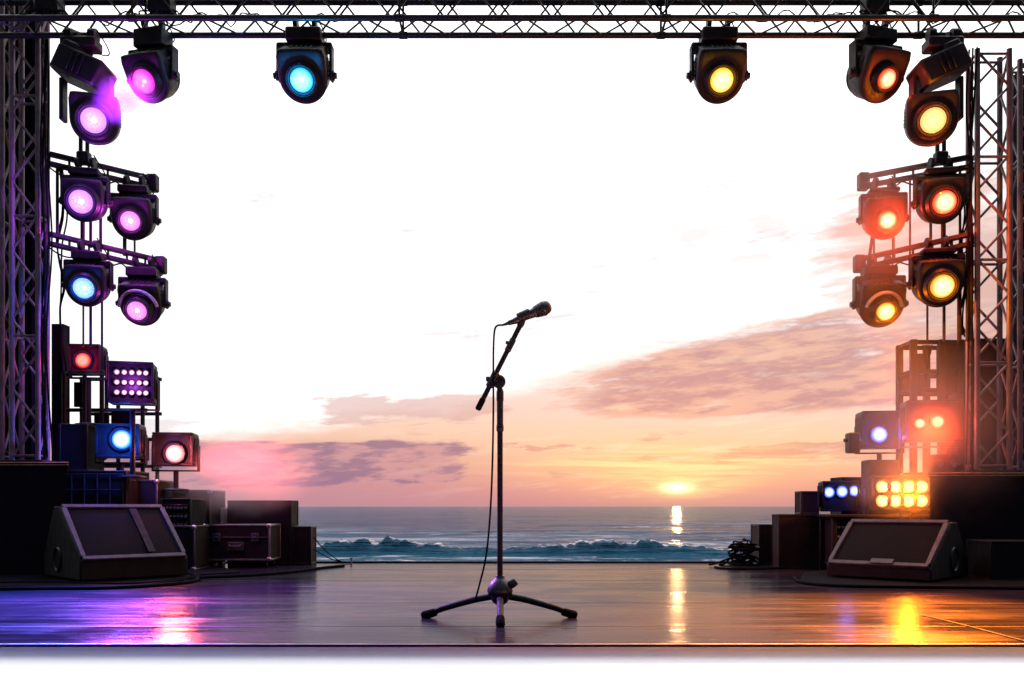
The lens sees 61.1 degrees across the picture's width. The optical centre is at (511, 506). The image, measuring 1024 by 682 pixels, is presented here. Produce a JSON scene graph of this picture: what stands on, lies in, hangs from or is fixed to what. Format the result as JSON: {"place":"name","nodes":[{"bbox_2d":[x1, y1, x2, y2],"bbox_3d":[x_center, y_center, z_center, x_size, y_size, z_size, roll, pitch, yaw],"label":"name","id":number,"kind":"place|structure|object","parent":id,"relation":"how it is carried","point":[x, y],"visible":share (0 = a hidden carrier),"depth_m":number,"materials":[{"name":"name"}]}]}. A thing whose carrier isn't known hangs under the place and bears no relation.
{"place":"outdoors","nodes":[
{"label":"outdoors","id":0,"kind":"place"},
{"bbox_2d":[0,6,8,459],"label":"truss tower","id":1,"kind":"structure","parent":0,"point":[4,107],"depth_m":7.74,"materials":[{"name":"black metal"}]},
{"bbox_2d":[0,563,1023,643],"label":"stage floor","id":2,"kind":"structure","parent":0,"point":[369,603],"depth_m":5.04,"materials":[{"name":"brown wood"}]},
{"bbox_2d":[0,461,68,574],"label":"stage riser","id":3,"kind":"object","parent":2,"relation":"on","point":[33,494],"visible":0.96,"depth_m":7.47,"materials":[{"name":"black metal"}]},
{"bbox_2d":[5,6,43,459],"bbox_3d":[-5.053,-2.595,8.155,1.404,4.410,0.149,0,0,0],"label":"drape","id":4,"kind":"object","parent":3,"relation":"on","point":[30,257],"visible":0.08,"depth_m":8.16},
{"bbox_2d":[0,6,49,460],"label":"truss tower","id":5,"kind":"structure","parent":3,"relation":"on","point":[37,220],"depth_m":7.61,"materials":[{"name":"black metal"}]},
{"bbox_2d":[40,39,53,459],"bbox_3d":[-4.067,-2.247,7.567,0.122,3.679,0.058,0,0,0],"label":"cable loom","id":6,"kind":"object","parent":5,"relation":"attached to","point":[43,347],"visible":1,"depth_m":7.57,"materials":[{"name":"black rubber"}]},
{"bbox_2d":[49,231,166,352],"bbox_3d":[-3.681,-1.906,7.911,1.020,1.017,0.117,0,0,-35],"label":"lighting bar","id":7,"kind":"object","parent":5,"relation":"attached to","point":[161,261],"visible":0.56,"depth_m":7.89,"materials":[{"name":"black metal"}]},
{"bbox_2d":[61,238,115,306],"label":"moving head lamp","id":8,"kind":"object","parent":7,"relation":"hanging from","point":[88,278],"visible":1,"depth_m":7.59,"materials":[{"name":"black metal"}]},
{"bbox_2d":[47,151,158,255],"bbox_3d":[-3.721,-2.717,7.912,0.962,0.816,0.118,0,0,-38],"label":"lighting bar","id":9,"kind":"object","parent":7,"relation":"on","point":[153,179],"visible":0.45,"depth_m":7.85,"materials":[{"name":"black metal"}]},
{"bbox_2d":[56,169,67,374],"bbox_3d":[-4.111,-2.132,7.960,0.093,1.790,0.576,0,0,-23],"label":"cable loom","id":10,"kind":"object","parent":9,"relation":"hanging from","point":[62,292],"visible":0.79,"depth_m":7.74,"materials":[{"name":"black rubber"}]},
{"bbox_2d":[76,138,91,165],"bbox_3d":[-3.822,-3.194,7.740,0.110,0.281,0.080,0,0,0],"label":"drop pole","id":11,"kind":"object","parent":9,"relation":"attached to","point":[84,156],"visible":0.72,"depth_m":7.71,"materials":[{"name":"black metal"}]},
{"bbox_2d":[57,155,112,221],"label":"moving head lamp","id":12,"kind":"object","parent":9,"relation":"hanging from","point":[85,194],"visible":1,"depth_m":7.59,"materials":[{"name":"black metal"}]},
{"bbox_2d":[107,173,161,240],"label":"moving head lamp","id":13,"kind":"object","parent":9,"relation":"hanging from","point":[134,213],"visible":1,"depth_m":7.89,"materials":[{"name":"black metal"}]},
{"bbox_2d":[115,254,170,325],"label":"moving head lamp","id":14,"kind":"object","parent":7,"relation":"hanging from","point":[142,299],"visible":1,"depth_m":7.92,"materials":[{"name":"black metal"}]},
{"bbox_2d":[0,0,1023,38],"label":"lighting truss","id":15,"kind":"object","parent":5,"relation":"attached to","point":[838,17],"visible":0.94,"depth_m":7.54,"materials":[{"name":"black metal"}]},
{"bbox_2d":[25,0,65,14],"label":"junction box","id":16,"kind":"object","parent":15,"relation":"on","point":[46,7],"visible":0.88,"depth_m":7.36,"materials":[{"name":"black paint"}]},
{"bbox_2d":[50,28,116,122],"bbox_3d":[-3.657,-3.691,7.414,0.466,0.791,0.312,0,0,0],"label":"stage light","id":17,"kind":"object","parent":15,"relation":"hanging from","point":[74,62],"visible":0.95,"depth_m":7.34,"materials":[{"name":"black paint"}]},
{"bbox_2d":[68,30,121,144],"bbox_3d":[-3.577,-3.596,7.455,0.395,1.005,0.425,0,0,-18],"label":"moving head lamp","id":18,"kind":"object","parent":17,"relation":"hanging from","point":[95,118],"visible":0.98,"depth_m":7.31,"materials":[{"name":"black paint"}]},
{"bbox_2d":[121,21,179,103],"bbox_3d":[-3.116,-3.884,7.525,0.500,0.746,0.467,0,0,0],"label":"moving head lamp","id":19,"kind":"object","parent":15,"relation":"hanging from","point":[150,64],"visible":0.99,"depth_m":7.43,"materials":[{"name":"black paint"}]},
{"bbox_2d":[138,0,178,14],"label":"junction box","id":20,"kind":"object","parent":15,"relation":"attached to","point":[157,7],"visible":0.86,"depth_m":7.36,"materials":[{"name":"black paint"}]},
{"bbox_2d":[273,21,336,103],"bbox_3d":[-1.799,-3.890,7.550,0.549,0.746,0.483,0,0,0],"label":"moving head lamp","id":21,"kind":"object","parent":15,"relation":"hanging from","point":[304,73],"visible":1,"depth_m":7.44,"materials":[{"name":"black metal"}]},
{"bbox_2d":[686,21,750,103],"bbox_3d":[1.793,-3.890,7.550,0.549,0.746,0.483,0,0,0],"label":"moving head lamp","id":22,"kind":"object","parent":15,"relation":"hanging from","point":[718,73],"visible":0.97,"depth_m":7.43,"materials":[{"name":"black metal"}]},
{"bbox_2d":[846,21,910,103],"bbox_3d":[3.164,-3.891,7.538,0.542,0.747,0.510,0,0,0],"label":"moving head lamp","id":23,"kind":"object","parent":15,"relation":"hanging from","point":[879,61],"visible":0.99,"depth_m":7.43,"materials":[{"name":"black paint"}]},
{"bbox_2d":[859,0,902,14],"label":"junction box","id":24,"kind":"object","parent":15,"relation":"attached to","point":[873,6],"visible":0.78,"depth_m":7.36,"materials":[{"name":"black paint"}]},
{"bbox_2d":[906,28,972,121],"bbox_3d":[3.645,-3.697,7.414,0.464,0.779,0.312,0,0,0],"label":"lamp ballast box","id":25,"kind":"object","parent":15,"relation":"hanging from","point":[948,60],"visible":0.96,"depth_m":7.34,"materials":[{"name":"black paint"}]},
{"bbox_2d":[903,29,959,146],"bbox_3d":[3.603,-3.594,7.465,0.421,1.019,0.447,0,0,19],"label":"moving head lamp","id":26,"kind":"object","parent":25,"relation":"hanging from","point":[931,118],"visible":0.93,"depth_m":7.31,"materials":[{"name":"black paint"}]},
{"bbox_2d":[51,324,69,460],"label":"speaker column","id":27,"kind":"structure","parent":3,"relation":"on","point":[56,396],"depth_m":8.63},
{"bbox_2d":[0,572,199,590],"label":"floor cable","id":28,"kind":"object","parent":2,"relation":"on","point":[100,587],"visible":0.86,"depth_m":6.24,"materials":[{"name":"black rubber"}]},
{"bbox_2d":[0,566,239,586],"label":"rubber mat","id":29,"kind":"object","parent":2,"relation":"on","point":[212,570],"visible":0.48,"depth_m":6.99,"materials":[{"name":"black rubber"}]},
{"bbox_2d":[67,470,148,503],"bbox_3d":[-3.859,0.135,8.191,0.648,0.930,0.517,0,0,0],"label":"grille rack","id":30,"kind":"object","parent":29,"relation":"on","point":[97,487],"visible":0.38,"depth_m":7.96,"materials":[{"name":"metal"}]},
{"bbox_2d":[59,424,101,469],"bbox_3d":[-4.078,-0.549,8.200,0.266,0.438,0.300,0,0,0],"label":"amplifier cabinet","id":31,"kind":"object","parent":30,"relation":"on","point":[76,446],"visible":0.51,"depth_m":8.06,"materials":[{"name":"laminate"}]},
{"bbox_2d":[68,343,108,424],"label":"blinder lamp","id":32,"kind":"object","parent":31,"relation":"on","point":[86,359],"visible":0.93,"depth_m":8.11,"materials":[{"name":"black metal"}]},
{"bbox_2d":[95,423,147,480],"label":"blinder lamp","id":33,"kind":"object","parent":30,"relation":"on","point":[112,440],"visible":0.88,"depth_m":7.99,"materials":[{"name":"metal"}]},
{"bbox_2d":[104,360,159,477],"bbox_3d":[-3.460,-0.785,7.903,0.465,1.042,0.265,0,0,-14],"label":"blinder lamp","id":34,"kind":"object","parent":30,"relation":"on","point":[131,383],"visible":1,"depth_m":7.82,"materials":[{"name":"black metal"}]},
{"bbox_2d":[62,371,161,479],"bbox_3d":[-4.008,-0.360,8.678,0.832,1.921,0.443,0,0,0],"label":"scaffold frame","id":35,"kind":"object","parent":29,"relation":"on","point":[100,414],"visible":0.27,"depth_m":8.54,"materials":[{"name":"black metal"}]},
{"bbox_2d":[44,504,186,581],"bbox_3d":[-3.340,0.291,7.297,0.876,0.618,0.876,0,0,45],"label":"wedge monitor","id":36,"kind":"object","parent":29,"relation":"on","point":[88,542],"visible":0.98,"depth_m":7.08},
{"bbox_2d":[138,479,172,503],"bbox_3d":[-3.494,0.174,8.447,0.290,0.865,0.506,0,0,0],"label":"equipment case","id":37,"kind":"object","parent":29,"relation":"on","point":[151,492],"visible":0.24,"depth_m":8.21,"materials":[{"name":"laminate"}]},
{"bbox_2d":[151,432,199,490],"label":"blinder lamp","id":38,"kind":"object","parent":37,"relation":"on","point":[175,449],"visible":1,"depth_m":8.25,"materials":[{"name":"black metal"}]},
{"bbox_2d":[0,565,344,583],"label":"floor cable","id":39,"kind":"object","parent":29,"relation":"on","point":[262,574],"visible":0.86,"depth_m":7.17,"materials":[{"name":"black rubber"}]},
{"bbox_2d":[173,525,210,569],"bbox_3d":[-3.119,0.390,8.307,0.348,0.433,0.506,0,0,0],"label":"equipment case","id":40,"kind":"object","parent":29,"relation":"on","point":[194,539],"visible":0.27,"depth_m":8.10,"materials":[{"name":"laminate"}]},
{"bbox_2d":[160,498,205,525],"bbox_3d":[-3.147,0.093,8.294,0.287,0.335,0.452,0,0,0],"label":"amplifier rack","id":41,"kind":"object","parent":40,"relation":"on","point":[185,511],"visible":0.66,"depth_m":8.11,"materials":[{"name":"metal"}]},
{"bbox_2d":[173,489,225,565],"bbox_3d":[-3.261,0.217,8.822,0.555,0.778,0.456,0,0,0],"label":"equipment case","id":42,"kind":"object","parent":2,"relation":"on","point":[215,501],"visible":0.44,"depth_m":8.64,"materials":[{"name":"laminate"}]},
{"bbox_2d":[220,508,226,523],"bbox_3d":[-3.005,0.099,9.010,0.125,0.167,0.208,0,0,0],"label":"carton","id":43,"kind":"object","parent":42,"relation":"on","point":[223,515],"visible":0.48,"depth_m":8.91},
{"bbox_2d":[203,524,280,566],"bbox_3d":[-2.694,0.384,8.630,0.682,0.430,0.440,0,0,0],"label":"road case","id":44,"kind":"object","parent":2,"relation":"on","point":[246,542],"visible":0.93,"depth_m":8.46,"materials":[{"name":"laminate"}]},
{"bbox_2d":[227,500,297,564],"bbox_3d":[-2.583,0.269,9.010,0.654,0.661,0.300,0,0,0],"label":"flight case","id":45,"kind":"object","parent":2,"relation":"on","point":[284,513],"visible":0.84,"depth_m":8.87,"materials":[{"name":"laminate"}]},
{"bbox_2d":[292,526,316,564],"bbox_3d":[-2.160,0.403,9.020,0.198,0.395,0.240,0,0,0],"label":"speaker cabinet","id":46,"kind":"object","parent":2,"relation":"on","point":[304,545],"visible":1,"depth_m":8.91,"materials":[{"name":"black plastic"}]},
{"bbox_2d":[314,537,339,560],"bbox_3d":[-1.943,0.429,9.050,0.327,0.308,0.012,0,0,0],"label":"cable","id":47,"kind":"object","parent":46,"relation":"attached to","point":[325,550],"visible":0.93,"depth_m":9.04,"materials":[{"name":"black rubber"}]},
{"bbox_2d":[314,549,349,562],"bbox_3d":[-1.884,0.511,9.050,0.428,0.169,0.012,0,0,0],"label":"cable","id":48,"kind":"object","parent":46,"relation":"attached to","point":[331,558],"visible":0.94,"depth_m":9.04,"materials":[{"name":"black rubber"}]},
{"bbox_2d":[226,561,733,562],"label":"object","id":49,"kind":"structure","parent":2,"relation":"on","point":[522,561],"depth_m":9.18,"materials":[{"name":"black metal"}]},
{"bbox_2d":[421,325,577,626],"bbox_3d":[-0.068,-0.180,4.494,0.843,1.577,0.401,0,0,0],"label":"microphone stand","id":50,"kind":"object","parent":2,"relation":"on","point":[500,590],"visible":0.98,"depth_m":4.61,"materials":[{"name":"metal"}]},
{"bbox_2d":[474,324,502,600],"bbox_3d":[-0.127,-0.230,4.573,0.154,1.468,0.050,0,0,6],"label":"microphone cable","id":51,"kind":"object","parent":50,"relation":"hanging from","point":[496,326],"visible":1,"depth_m":4.57,"materials":[{"name":"black rubber"}]},
{"bbox_2d":[516,309,530,327],"bbox_3d":[0.064,-0.995,4.585,0.084,0.101,0.054,0,0,0],"label":"microphone clip","id":52,"kind":"object","parent":50,"relation":"attached to","point":[523,315],"visible":1,"depth_m":4.56,"materials":[{"name":"black plastic"}]},
{"bbox_2d":[503,301,551,325],"bbox_3d":[0.079,-1.020,4.585,0.261,0.133,0.080,0,0,0],"label":"microphone","id":53,"kind":"object","parent":50,"relation":"attached to","point":[541,308],"visible":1,"depth_m":4.56,"materials":[{"name":"paint"}]},
{"bbox_2d":[0,643,1023,644],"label":"stage edge trim","id":54,"kind":"structure","parent":2,"relation":"attached to","point":[595,644],"depth_m":3.79,"materials":[{"name":"metal"}]},
{"bbox_2d":[722,565,771,566],"bbox_3d":[2.438,0.597,8.689,0.710,0.005,0.332,0,0,0],"label":"rubber mat","id":55,"kind":"object","parent":2,"relation":"on","point":[747,566],"visible":0.64,"depth_m":8.56,"materials":[{"name":"black rubber"}]},
{"bbox_2d":[709,537,769,565],"bbox_3d":[2.268,0.453,8.757,0.611,0.284,0.279,0,0,0],"label":"cable heap","id":56,"kind":"object","parent":55,"relation":"on","point":[747,549],"visible":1,"depth_m":8.69,"materials":[{"name":"black rubber"}]},
{"bbox_2d":[714,566,786,569],"bbox_3d":[2.291,0.590,8.280,0.692,0.020,0.219,0,0,7],"label":"floor cable","id":57,"kind":"object","parent":2,"relation":"on","point":[729,568],"visible":1,"depth_m":8.22,"materials":[{"name":"black rubber"}]},
{"bbox_2d":[751,524,771,564],"bbox_3d":[2.606,0.391,8.950,0.203,0.417,0.300,0,0,0],"label":"speaker cabinet","id":58,"kind":"object","parent":2,"relation":"on","point":[761,535],"visible":0.51,"depth_m":8.81,"materials":[{"name":"black plastic"}]},
{"bbox_2d":[772,514,826,568],"bbox_3d":[2.858,0.339,8.460,0.578,0.523,0.220,0,0,0],"label":"equipment case","id":59,"kind":"object","parent":2,"relation":"on","point":[795,541],"visible":0.56,"depth_m":8.36,"materials":[{"name":"laminate"}]},
{"bbox_2d":[795,491,818,513],"bbox_3d":[2.878,-0.035,8.460,0.180,0.225,0.180,0,0,0],"label":"speaker cabinet","id":60,"kind":"object","parent":59,"relation":"on","point":[806,502],"visible":0.86,"depth_m":8.38,"materials":[{"name":"black plastic"}]},
{"bbox_2d":[817,481,860,513],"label":"blinder lamp","id":61,"kind":"object","parent":59,"relation":"on","point":[839,496],"visible":0.92,"depth_m":8.35,"materials":[{"name":"black metal"}]},
{"bbox_2d":[830,477,897,518],"bbox_3d":[3.559,0.154,8.750,0.582,0.891,0.300,0,0,0],"label":"equipment case","id":62,"kind":"object","parent":2,"relation":"on","point":[846,479],"visible":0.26,"depth_m":8.61,"materials":[{"name":"laminate"}]},
{"bbox_2d":[854,410,904,459],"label":"blinder lamp","id":63,"kind":"object","parent":62,"relation":"on","point":[877,429],"visible":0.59,"depth_m":8.50,"materials":[{"name":"black metal"}]},
{"bbox_2d":[843,432,864,452],"bbox_3d":[3.204,-0.593,8.120,0.187,0.190,0.120,0,0,0],"label":"lamp bracket","id":64,"kind":"object","parent":63,"relation":"attached to","point":[853,441],"visible":1,"depth_m":8.06,"materials":[{"name":"black metal"}]},
{"bbox_2d":[792,576,1023,589],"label":"floor cable","id":65,"kind":"object","parent":2,"relation":"on","point":[909,586],"visible":1,"depth_m":6.32,"materials":[{"name":"black rubber"}]},
{"bbox_2d":[800,570,1023,586],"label":"rubber mat","id":66,"kind":"object","parent":2,"relation":"on","point":[820,576],"visible":0.28,"depth_m":6.80,"materials":[{"name":"black rubber"}]},
{"bbox_2d":[824,517,866,563],"bbox_3d":[3.139,0.325,8.184,0.310,0.451,0.332,0,0,0],"label":"amplifier rack","id":67,"kind":"object","parent":66,"relation":"on","point":[842,522],"visible":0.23,"depth_m":8.16,"materials":[{"name":"laminate"}]},
{"bbox_2d":[815,514,929,568],"bbox_3d":[3.465,0.338,8.150,1.095,0.523,0.420,0,0,0],"label":"utility table","id":68,"kind":"object","parent":66,"relation":"on","point":[833,534],"visible":0.53,"depth_m":7.99,"materials":[{"name":"black metal"}]},
{"bbox_2d":[861,460,899,514],"bbox_3d":[3.469,-0.179,8.131,0.292,0.511,0.258,0,0,0],"label":"power box","id":69,"kind":"object","parent":68,"relation":"on","point":[869,468],"visible":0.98,"depth_m":8.06,"materials":[{"name":"metal"}]},
{"bbox_2d":[863,476,929,514],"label":"blinder lamp","id":70,"kind":"object","parent":68,"relation":"on","point":[898,492],"visible":0.94,"depth_m":7.99,"materials":[{"name":"black paint"}]},
{"bbox_2d":[827,519,966,581],"bbox_3d":[3.229,0.355,7.262,0.856,0.491,0.859,0,0,45],"label":"wedge monitor","id":71,"kind":"object","parent":66,"relation":"on","point":[917,550],"visible":0.99,"depth_m":7.05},
{"bbox_2d":[898,472,929,519],"bbox_3d":[4.074,0.136,8.550,0.500,0.927,0.420,0,0,0],"label":"equipment case","id":72,"kind":"object","parent":66,"relation":"on","point":[914,511],"visible":0.14,"depth_m":8.35,"materials":[{"name":"laminate"}]},
{"bbox_2d":[896,339,963,472],"bbox_3d":[4.106,-0.969,8.532,0.511,1.284,0.384,0,0,0],"label":"frame rack","id":73,"kind":"object","parent":72,"relation":"on","point":[913,382],"visible":0.73,"depth_m":8.39,"materials":[{"name":"black paint"},{"name":"black metal"}]},
{"bbox_2d":[898,399,963,453],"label":"blinder lamp","id":74,"kind":"object","parent":73,"relation":"in","point":[930,421],"visible":0.91,"depth_m":7.91,"materials":[{"name":"black metal"}]},
{"bbox_2d":[966,539,1023,578],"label":"road case","id":75,"kind":"object","parent":66,"relation":"on","point":[995,558],"visible":0.84,"depth_m":7.01,"materials":[{"name":"laminate"}]},
{"bbox_2d":[920,615,1023,640],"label":"floor tape","id":76,"kind":"object","parent":2,"relation":"on","point":[974,627],"visible":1,"depth_m":4.26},
{"bbox_2d":[928,472,1023,552],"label":"stage riser","id":77,"kind":"object","parent":2,"relation":"on","point":[981,505],"visible":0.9,"depth_m":7.52,"materials":[{"name":"black metal"}]},
{"bbox_2d":[923,454,962,472],"bbox_3d":[3.825,-0.378,7.691,0.242,0.159,0.257,0,0,0],"label":"power box","id":78,"kind":"object","parent":77,"relation":"on","point":[941,463],"visible":0.97,"depth_m":7.62,"materials":[{"name":"laminate"}]},
{"bbox_2d":[949,338,1005,469],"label":"truss tower","id":79,"kind":"structure","parent":77,"relation":"on","point":[988,431],"depth_m":8.43,"materials":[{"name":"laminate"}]},
{"bbox_2d":[960,48,1023,471],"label":"truss tower","id":80,"kind":"structure","parent":77,"relation":"on","point":[1000,279],"depth_m":7.61,"materials":[{"name":"black metal"}]},
{"bbox_2d":[853,232,974,340],"bbox_3d":[3.673,-1.944,7.944,1.032,0.942,0.198,0,0,34],"label":"lighting bar","id":81,"kind":"object","parent":80,"relation":"attached to","point":[859,262],"visible":0.58,"depth_m":7.86,"materials":[{"name":"black metal"}]},
{"bbox_2d":[849,255,908,327],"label":"moving head lamp","id":82,"kind":"object","parent":81,"relation":"hanging from","point":[879,299],"visible":0.99,"depth_m":7.94,"materials":[{"name":"black metal"}]},
{"bbox_2d":[905,235,966,307],"bbox_3d":[3.773,-2.086,7.711,0.515,0.647,0.433,0,0,0],"label":"moving head lamp","id":83,"kind":"object","parent":81,"relation":"hanging from","point":[936,278],"visible":1,"depth_m":7.59,"materials":[{"name":"black metal"}]},
{"bbox_2d":[857,154,974,261],"bbox_3d":[3.679,-2.697,7.924,1.002,0.883,0.147,0,0,36],"label":"lighting bar","id":84,"kind":"object","parent":80,"relation":"attached to","point":[864,183],"visible":0.46,"depth_m":7.97,"materials":[{"name":"black metal"}]},
{"bbox_2d":[868,237,872,253],"bbox_3d":[3.362,-2.601,8.124,0.076,0.705,0.034,0,0,0],"label":"cable loom","id":85,"kind":"object","parent":84,"relation":"hanging from","point":[870,246],"visible":0.27,"depth_m":8.12,"materials":[{"name":"black rubber"}]},
{"bbox_2d":[856,176,910,239],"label":"moving head lamp","id":86,"kind":"object","parent":84,"relation":"hanging from","point":[883,214],"visible":1,"depth_m":7.89,"materials":[{"name":"black paint"}]},
{"bbox_2d":[910,155,968,223],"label":"moving head lamp","id":87,"kind":"object","parent":84,"relation":"hanging from","point":[940,195],"visible":1,"depth_m":7.59,"materials":[{"name":"black metal"}]},
{"bbox_2d":[933,141,948,165],"bbox_3d":[3.828,-3.194,7.740,0.110,0.281,0.080,0,0,0],"label":"drop pole","id":88,"kind":"object","parent":84,"relation":"attached to","point":[939,156],"visible":0.75,"depth_m":7.71,"materials":[{"name":"black metal"}]},
{"bbox_2d":[959,204,968,336],"bbox_3d":[4.157,-2.278,7.942,0.095,1.353,0.593,0,0,31],"label":"cable loom","id":89,"kind":"object","parent":80,"relation":"hanging from","point":[963,230],"visible":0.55,"depth_m":7.74,"materials":[{"name":"black rubber"}]},
{"bbox_2d":[965,47,977,468],"bbox_3d":[4.020,-2.174,7.591,0.095,3.688,0.077,0,0,-31],"label":"cable loom","id":90,"kind":"object","parent":80,"relation":"attached to","point":[970,271],"visible":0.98,"depth_m":7.58,"materials":[{"name":"black rubber"}]},
{"bbox_2d":[226,506,829,560],"bbox_3d":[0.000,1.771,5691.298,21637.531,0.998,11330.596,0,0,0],"label":"sea","id":91,"kind":"structure","parent":0,"point":[541,533],"depth_m":72.28,"materials":[{"name":"liquid"}]},
{"bbox_2d":[50,6,1023,505],"label":"sky","id":92,"kind":"structure","parent":0,"point":[343,267],"materials":[{"name":"white"}]},
{"bbox_2d":[1012,58,1023,469],"bbox_3d":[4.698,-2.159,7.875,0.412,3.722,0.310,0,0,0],"label":"truss tower","id":93,"kind":"structure","parent":0,"point":[1018,248],"depth_m":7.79,"materials":[{"name":"black metal"}]},
{"label":"ground","id":94,"kind":"structure","parent":0,"visible":0},
{"bbox_2d":[0,647,1023,681],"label":"stage skirting wall","id":95,"kind":"structure","parent":94,"relation":"on","point":[511,664],"depth_m":3.72,"materials":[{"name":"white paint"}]},
{"bbox_2d":[0,645,1023,646],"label":"stage edge board wall","id":96,"kind":"structure","parent":95,"relation":"on","point":[511,645],"depth_m":3.80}
]}

